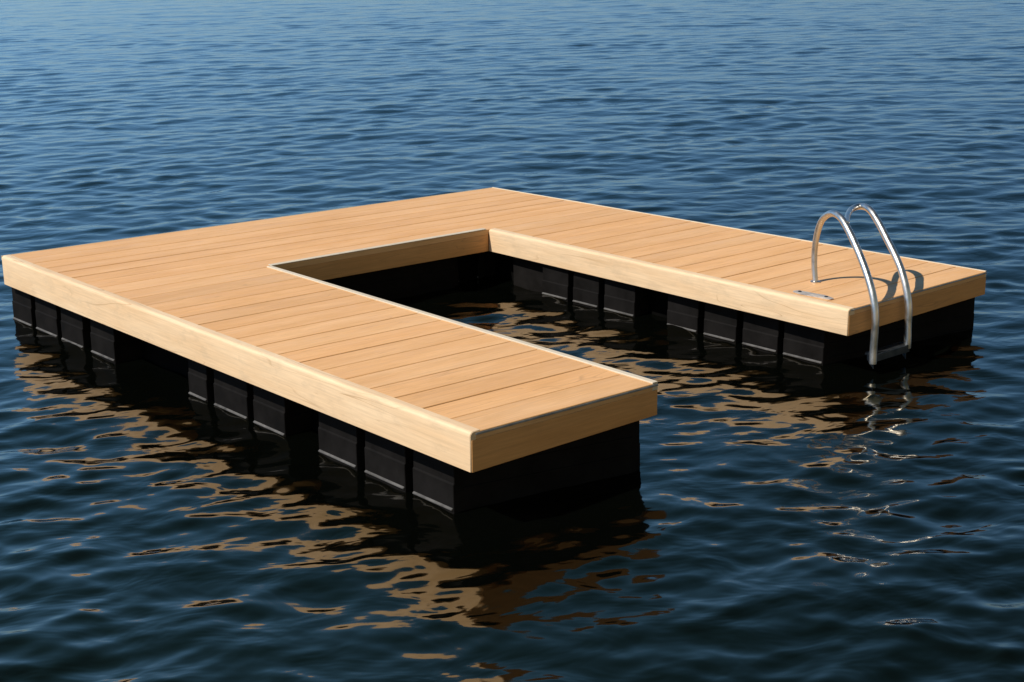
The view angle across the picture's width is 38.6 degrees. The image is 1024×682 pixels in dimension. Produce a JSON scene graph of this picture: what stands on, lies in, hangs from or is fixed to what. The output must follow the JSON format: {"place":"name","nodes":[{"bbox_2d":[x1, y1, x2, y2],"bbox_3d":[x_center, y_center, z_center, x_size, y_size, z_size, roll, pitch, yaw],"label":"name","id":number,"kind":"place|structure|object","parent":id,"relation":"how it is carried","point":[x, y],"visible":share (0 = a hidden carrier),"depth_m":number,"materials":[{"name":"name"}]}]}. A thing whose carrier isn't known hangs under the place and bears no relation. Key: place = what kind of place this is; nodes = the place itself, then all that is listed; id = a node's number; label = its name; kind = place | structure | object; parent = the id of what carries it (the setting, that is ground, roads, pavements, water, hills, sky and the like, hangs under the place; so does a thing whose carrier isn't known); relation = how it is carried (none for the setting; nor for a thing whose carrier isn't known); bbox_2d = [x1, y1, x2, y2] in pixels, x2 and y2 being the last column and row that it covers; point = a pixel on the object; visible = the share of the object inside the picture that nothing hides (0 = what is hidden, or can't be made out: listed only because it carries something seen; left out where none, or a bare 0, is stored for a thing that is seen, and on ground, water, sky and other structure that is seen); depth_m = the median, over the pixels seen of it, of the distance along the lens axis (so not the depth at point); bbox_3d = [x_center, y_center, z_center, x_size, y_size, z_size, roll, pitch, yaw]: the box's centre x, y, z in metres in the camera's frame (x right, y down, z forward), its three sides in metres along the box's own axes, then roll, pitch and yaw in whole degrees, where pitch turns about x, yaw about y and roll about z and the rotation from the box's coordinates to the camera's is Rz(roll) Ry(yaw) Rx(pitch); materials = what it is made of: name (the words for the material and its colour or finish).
{"place":"outdoors","nodes":[
{"label":"outdoors","id":0,"kind":"place"},
{"bbox_2d":[0,0,1023,681],"bbox_3d":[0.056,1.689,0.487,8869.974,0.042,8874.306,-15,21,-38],"label":"water","id":1,"kind":"structure","parent":0,"point":[760,516],"depth_m":5.75,"materials":[{"name":"blue liquid"}]},
{"bbox_2d":[1,187,986,513],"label":"floating dock","id":2,"kind":"object","parent":1,"relation":"on","point":[289,325],"visible":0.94,"depth_m":6.01,"materials":[{"name":"brown wood"}]},
{"bbox_2d":[793,290,833,299],"bbox_3d":[1.209,-0.187,5.868,0.049,0.009,0.196,-17,22,-42],"label":"metal plate","id":3,"kind":"object","parent":2,"relation":"on","point":[812,294],"visible":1,"depth_m":5.86,"materials":[{"name":"metal"}]},
{"bbox_2d":[810,203,911,368],"bbox_3d":[1.433,-0.236,5.907,0.252,0.577,0.519,-7,17,-17],"label":"swim ladder","id":4,"kind":"object","parent":2,"relation":"attached to","point":[875,354],"visible":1,"depth_m":5.82,"materials":[{"name":"silver metal"}]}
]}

